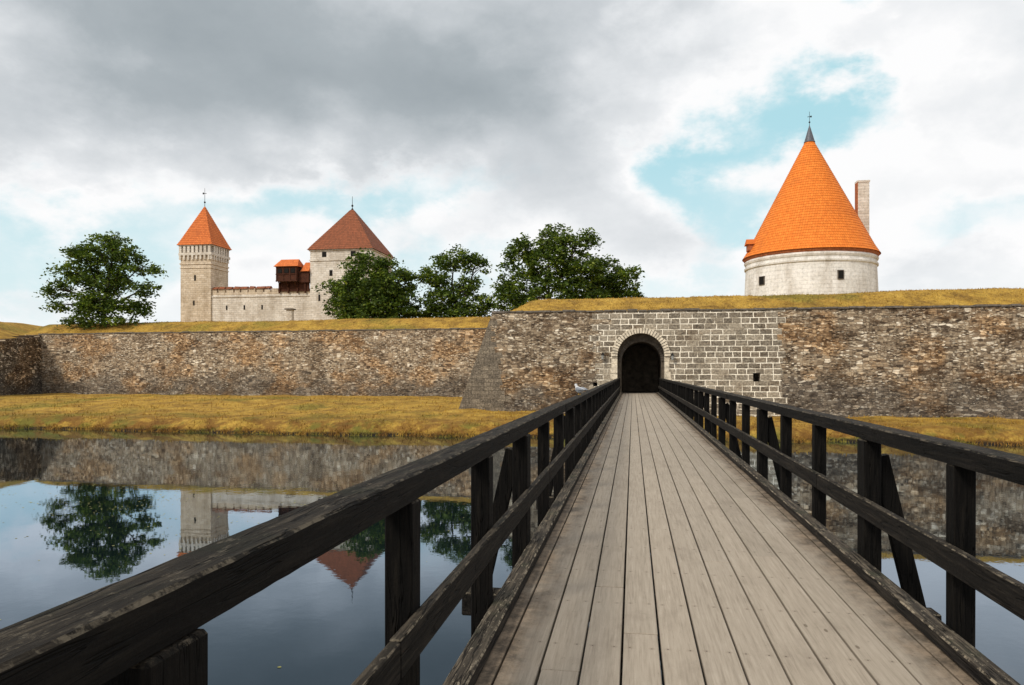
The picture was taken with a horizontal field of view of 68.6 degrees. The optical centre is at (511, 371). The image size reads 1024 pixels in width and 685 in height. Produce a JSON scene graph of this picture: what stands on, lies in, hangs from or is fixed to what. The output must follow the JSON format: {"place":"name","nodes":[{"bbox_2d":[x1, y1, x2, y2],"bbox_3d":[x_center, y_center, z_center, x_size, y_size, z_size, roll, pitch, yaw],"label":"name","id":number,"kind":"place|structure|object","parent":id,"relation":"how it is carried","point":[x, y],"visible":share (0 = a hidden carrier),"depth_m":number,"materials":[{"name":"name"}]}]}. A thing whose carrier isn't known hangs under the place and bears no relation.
{"place":"outdoors","nodes":[
{"label":"outdoors","id":0,"kind":"place"},
{"bbox_2d":[0,322,42,338],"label":"hill","id":1,"kind":"structure","parent":0,"point":[8,330],"depth_m":95.75,"materials":[{"name":"yellow plant"}]},
{"bbox_2d":[24,317,490,334],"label":"hill","id":2,"kind":"structure","parent":0,"point":[346,324],"depth_m":89.09,"materials":[{"name":"yellow plant"}]},
{"bbox_2d":[34,231,167,331],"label":"tree","id":3,"kind":"object","parent":2,"relation":"on","point":[92,299],"visible":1,"depth_m":94.84,"materials":[{"name":"green plant"}]},
{"bbox_2d":[177,193,231,321],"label":"watch tower","id":4,"kind":"structure","parent":2,"relation":"on","point":[204,250],"depth_m":119.66,"materials":[{"name":"stone"}]},
{"bbox_2d":[211,259,309,321],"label":"castle wall","id":5,"kind":"structure","parent":2,"relation":"on","point":[253,303],"depth_m":117.73,"materials":[{"name":"stone"}]},
{"bbox_2d":[284,308,295,320],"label":"chimney","id":6,"kind":"object","parent":2,"relation":"on","point":[289,313],"visible":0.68,"depth_m":105.95,"materials":[{"name":"stone"}]},
{"bbox_2d":[307,196,393,319],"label":"castle keep","id":7,"kind":"structure","parent":2,"relation":"on","point":[350,232],"depth_m":116.26,"materials":[{"name":"stone"}]},
{"bbox_2d":[311,247,426,318],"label":"tree","id":8,"kind":"object","parent":2,"relation":"on","point":[381,289],"visible":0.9,"depth_m":97.94,"materials":[{"name":"green plant"}]},
{"bbox_2d":[416,243,494,317],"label":"tree","id":9,"kind":"object","parent":2,"relation":"on","point":[462,306],"visible":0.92,"depth_m":99.11,"materials":[{"name":"green plant"}]},
{"bbox_2d":[0,429,1023,684],"bbox_3d":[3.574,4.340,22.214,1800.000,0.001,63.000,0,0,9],"label":"water","id":10,"kind":"structure","parent":0,"point":[320,619],"depth_m":21.21,"materials":[{"name":"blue liquid"}]},
{"bbox_2d":[0,393,1023,445],"bbox_3d":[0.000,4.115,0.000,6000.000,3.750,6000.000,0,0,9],"label":"ground","id":11,"kind":"structure","parent":0,"point":[134,413],"depth_m":57.40,"materials":[{"name":"yellow plant"}]},
{"bbox_2d":[0,335,41,395],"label":"side bastion wall","id":12,"kind":"structure","parent":11,"relation":"on","point":[20,366],"depth_m":87.02,"materials":[{"name":"stone"}]},
{"bbox_2d":[38,328,486,396],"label":"curtain wall","id":13,"kind":"structure","parent":11,"relation":"on","point":[400,362],"depth_m":84.92,"materials":[{"name":"stone"}]},
{"bbox_2d":[0,378,1023,684],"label":"bridge","id":14,"kind":"structure","parent":11,"relation":"on","point":[780,586],"depth_m":5.15,"materials":[{"name":"grey wood"}]},
{"bbox_2d":[574,384,587,394],"bbox_3d":[1.372,0.351,15.168,0.152,0.227,0.420,0,0,-29],"label":"seagull","id":15,"kind":"object","parent":14,"relation":"on","point":[578,389],"visible":1,"depth_m":15.11,"materials":[{"name":"white"}]},
{"bbox_2d":[459,304,1023,418],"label":"bastion wall","id":16,"kind":"structure","parent":11,"relation":"on","point":[939,361],"depth_m":57.38,"materials":[{"name":"stone"}]},
{"bbox_2d":[0,0,1023,325],"label":"sky","id":17,"kind":"structure","parent":0,"point":[671,130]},
{"bbox_2d":[43,287,1023,333],"bbox_3d":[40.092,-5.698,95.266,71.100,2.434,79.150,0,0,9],"label":"hill","id":18,"kind":"structure","parent":0,"point":[978,294],"depth_m":60.93,"materials":[{"name":"yellow plant"}]},
{"bbox_2d":[486,223,614,310],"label":"tree","id":19,"kind":"object","parent":18,"relation":"on","point":[552,246],"visible":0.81,"depth_m":93.86,"materials":[{"name":"green plant"}]},
{"bbox_2d":[579,254,644,297],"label":"tree","id":20,"kind":"object","parent":18,"relation":"on","point":[614,284],"visible":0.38,"depth_m":96.46,"materials":[{"name":"green plant"}]},
{"bbox_2d":[742,112,880,295],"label":"round tower","id":21,"kind":"structure","parent":18,"relation":"on","point":[813,236],"depth_m":80.34,"materials":[{"name":"tile"}]},
{"bbox_2d":[759,276,764,285],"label":"window","id":22,"kind":"structure","parent":21,"relation":"in","point":[762,278],"depth_m":82.02,"materials":[{"name":"glass"}]},
{"bbox_2d":[837,270,843,278],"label":"window","id":23,"kind":"structure","parent":21,"relation":"in","point":[840,273],"depth_m":78.00,"materials":[{"name":"glass"}]}
]}

